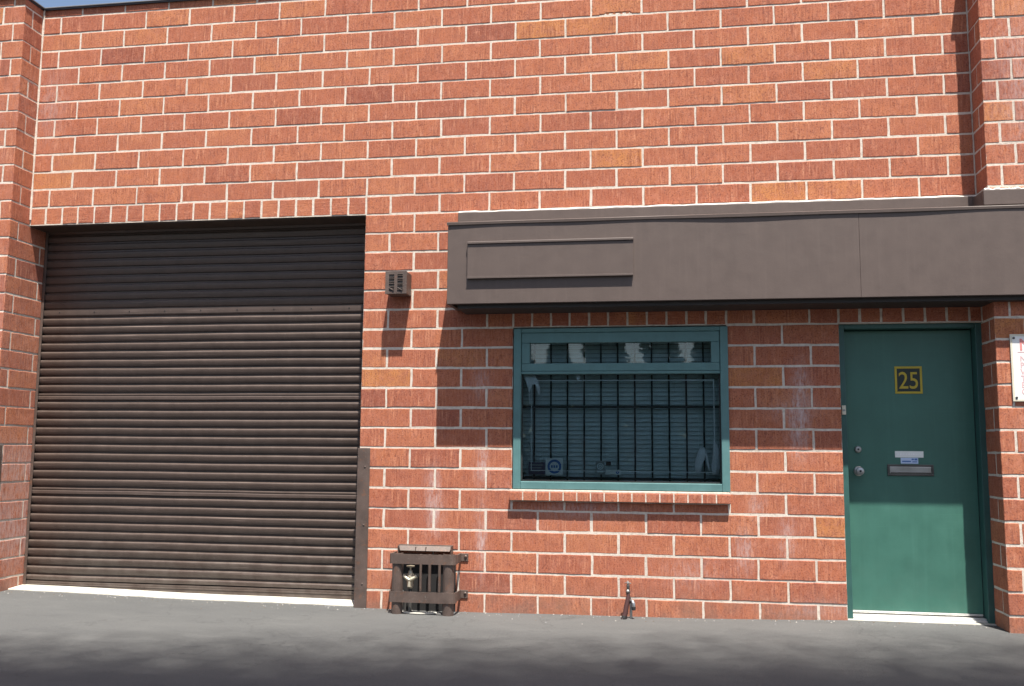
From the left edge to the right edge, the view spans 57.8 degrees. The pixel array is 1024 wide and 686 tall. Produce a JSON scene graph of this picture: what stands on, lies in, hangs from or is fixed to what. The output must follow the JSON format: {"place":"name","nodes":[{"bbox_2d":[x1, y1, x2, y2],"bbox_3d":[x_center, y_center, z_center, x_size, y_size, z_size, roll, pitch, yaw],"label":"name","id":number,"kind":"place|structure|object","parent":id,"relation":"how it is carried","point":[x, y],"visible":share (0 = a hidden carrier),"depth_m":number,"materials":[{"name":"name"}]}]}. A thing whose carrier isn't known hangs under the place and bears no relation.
{"place":"outdoors","nodes":[
{"label":"outdoors","id":0,"kind":"place"},
{"bbox_2d":[35,0,141,6],"label":"sky","id":1,"kind":"structure","parent":0,"point":[45,3],"materials":[{"name":"blue"}]},
{"bbox_2d":[0,590,1023,685],"bbox_3d":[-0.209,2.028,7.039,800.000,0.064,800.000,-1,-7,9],"label":"ground","id":2,"kind":"structure","parent":0,"point":[64,639],"depth_m":5.81,"materials":[{"name":"concrete"}]},
{"bbox_2d":[403,565,416,611],"bbox_3d":[-0.783,1.867,6.989,0.146,0.377,0.082,-1,-7,9],"label":"water valve","id":3,"kind":"object","parent":2,"relation":"on","point":[410,577],"visible":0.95,"depth_m":6.98,"materials":[{"name":"silver metal"}]},
{"bbox_2d":[402,611,436,614],"bbox_3d":[-0.704,2.024,6.952,0.277,0.016,0.060,-1,-7,9],"label":"pit rim","id":4,"kind":"object","parent":2,"relation":"on","point":[417,613],"visible":1,"depth_m":6.93,"materials":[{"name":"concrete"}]},
{"bbox_2d":[4,591,993,627],"bbox_3d":[-0.039,2.002,6.832,8.405,0.048,0.476,-1,-7,10],"label":"grit","id":5,"kind":"object","parent":2,"relation":"on","point":[485,612],"visible":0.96,"depth_m":6.95,"materials":[{"name":"gravel"}]},
{"bbox_2d":[0,0,1023,633],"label":"brick building","id":6,"kind":"structure","parent":2,"relation":"on","point":[224,356],"depth_m":7.29,"materials":[{"name":"brick"}]},
{"bbox_2d":[0,445,2,475],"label":"corner guard","id":7,"kind":"object","parent":6,"relation":"attached to","point":[1,446],"visible":1,"depth_m":7.62,"materials":[{"name":"grey metal"}]},
{"bbox_2d":[23,223,365,599],"bbox_3d":[-2.652,0.642,7.846,3.007,3.359,0.087,-1,-7,9],"label":"roller door","id":8,"kind":"structure","parent":6,"relation":"in","point":[197,410],"depth_m":7.83,"materials":[{"name":"brown paint"}]},
{"bbox_2d":[354,448,369,607],"bbox_3d":[-1.164,1.446,7.300,0.100,1.231,0.117,-1,-7,9],"label":"corner guard","id":9,"kind":"object","parent":6,"relation":"attached to","point":[361,542],"visible":1,"depth_m":7.25,"materials":[{"name":"brown metal"}]},
{"bbox_2d":[385,271,411,296],"bbox_3d":[-0.899,-0.467,7.349,0.174,0.182,0.164,-1,-7,9],"label":"vent box","id":10,"kind":"object","parent":6,"relation":"attached to","point":[397,283],"visible":1,"depth_m":7.28,"materials":[{"name":"brown metal"}]},
{"bbox_2d":[389,544,467,615],"bbox_3d":[-0.634,1.806,7.024,0.575,0.528,0.205,-1,-7,9],"label":"pipe guard","id":11,"kind":"object","parent":6,"relation":"attached to","point":[434,588],"visible":0.94,"depth_m":6.98,"materials":[{"name":"brown metal"}]},
{"bbox_2d":[467,237,633,278],"bbox_3d":[0.276,-0.628,6.891,1.244,0.282,0.032,-1,-7,9],"label":"sign panel","id":12,"kind":"object","parent":6,"relation":"attached to","point":[555,258],"visible":1,"depth_m":6.88,"materials":[{"name":"brown paint"}]},
{"bbox_2d":[522,342,720,491],"bbox_3d":[0.844,0.528,7.225,1.604,1.245,0.035,-1,-7,9],"label":"venetian blind","id":13,"kind":"object","parent":6,"relation":"hanging from","point":[609,450],"visible":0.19,"depth_m":7.22,"materials":[{"name":"plastic"}]},
{"bbox_2d":[513,326,729,491],"bbox_3d":[0.829,0.550,7.187,1.666,1.351,0.320,-1,-7,9],"label":"window","id":14,"kind":"structure","parent":6,"relation":"in","point":[717,335],"depth_m":7.09,"materials":[{"name":"teal paint"}]},
{"bbox_2d":[528,462,544,474],"bbox_3d":[0.191,0.964,7.135,0.130,0.094,0.001,-1,-7,9],"label":"window sticker","id":15,"kind":"object","parent":14,"relation":"attached to","point":[538,465],"depth_m":7.13,"materials":[{"name":"blue paper"}]},
{"bbox_2d":[524,375,579,399],"bbox_3d":[0.310,0.359,7.194,0.434,0.226,0.006,-1,-7,9],"label":"torn paper","id":16,"kind":"object","parent":14,"relation":"attached to","point":[528,378],"visible":1,"depth_m":7.22,"materials":[{"name":"paper"}]},
{"bbox_2d":[546,458,562,474],"bbox_3d":[0.325,0.949,7.115,0.133,0.130,0.001,-1,-7,9],"label":"window sticker","id":17,"kind":"object","parent":14,"relation":"attached to","point":[554,463],"depth_m":7.12,"materials":[{"name":"paper"}]},
{"bbox_2d":[596,461,604,474],"bbox_3d":[0.672,0.948,7.060,0.070,0.104,0.001,-1,-7,9],"label":"window sticker","id":18,"kind":"object","parent":14,"relation":"attached to","point":[600,467],"depth_m":7.06,"materials":[{"name":"paper"}]},
{"bbox_2d":[606,470,620,474],"bbox_3d":[0.769,0.981,7.041,0.116,0.036,0.001,-1,-7,9],"label":"window sticker","id":19,"kind":"object","parent":14,"relation":"attached to","point":[613,473],"depth_m":7.04,"materials":[{"name":"paper"}]},
{"bbox_2d":[695,440,719,474],"bbox_3d":[1.469,0.860,6.977,0.188,0.261,0.022,-1,-7,9],"label":"hanging cloth","id":20,"kind":"object","parent":6,"relation":"hanging from","point":[700,456],"visible":1,"depth_m":6.97,"materials":[{"name":"grey fabric"}]},
{"bbox_2d":[842,405,845,414],"bbox_3d":[2.442,0.493,6.825,0.028,0.068,0.018,-1,-7,9],"label":"doorbell","id":21,"kind":"object","parent":6,"relation":"attached to","point":[843,409],"visible":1,"depth_m":6.82,"materials":[{"name":"beige plastic"}]},
{"bbox_2d":[901,458,917,463],"bbox_3d":[2.917,0.864,6.808,0.122,0.043,0.002,-1,-7,9],"label":"paper label","id":22,"kind":"object","parent":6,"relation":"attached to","point":[909,460],"visible":1,"depth_m":6.81,"materials":[{"name":"white paper"}]},
{"bbox_2d":[839,323,996,625],"bbox_3d":[2.928,0.980,6.819,1.011,2.248,0.290,-1,-7,9],"label":"entrance door","id":23,"kind":"structure","parent":6,"relation":"in","point":[918,542],"depth_m":6.78,"materials":[{"name":"teal paint"}]},
{"bbox_2d":[894,366,922,393],"bbox_3d":[2.937,0.274,6.871,0.193,0.202,0.004,-1,-7,9],"label":"number plate","id":24,"kind":"object","parent":23,"relation":"attached to","point":[908,379],"visible":1,"depth_m":6.87,"materials":[{"name":"yellow paint"}]},
{"bbox_2d":[895,451,923,457],"bbox_3d":[2.917,0.818,6.813,0.198,0.046,0.002,-1,-7,9],"label":"paper label","id":25,"kind":"object","parent":23,"relation":"attached to","point":[913,454],"visible":1,"depth_m":6.81,"materials":[{"name":"white paper"}]},
{"bbox_2d":[1010,334,1023,400],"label":"warning sign","id":26,"kind":"object","parent":6,"relation":"attached to","point":[1017,353],"visible":1,"depth_m":6.42,"materials":[{"name":"white metal"}]},
{"bbox_2d":[625,581,635,618],"bbox_3d":[0.869,1.897,6.794,0.086,0.298,0.046,-4,-8,32],"label":"standpipe tap","id":27,"kind":"object","parent":2,"relation":"on","point":[632,605],"visible":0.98,"depth_m":6.79,"materials":[{"name":"silver metal"}]},
{"bbox_2d":[621,593,629,619],"bbox_3d":[0.831,1.933,6.784,0.076,0.202,0.038,4,-7,-30],"label":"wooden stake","id":28,"kind":"object","parent":27,"relation":"hanging from","point":[625,609],"visible":0.95,"depth_m":6.77,"materials":[{"name":"brown wood"}]}
]}

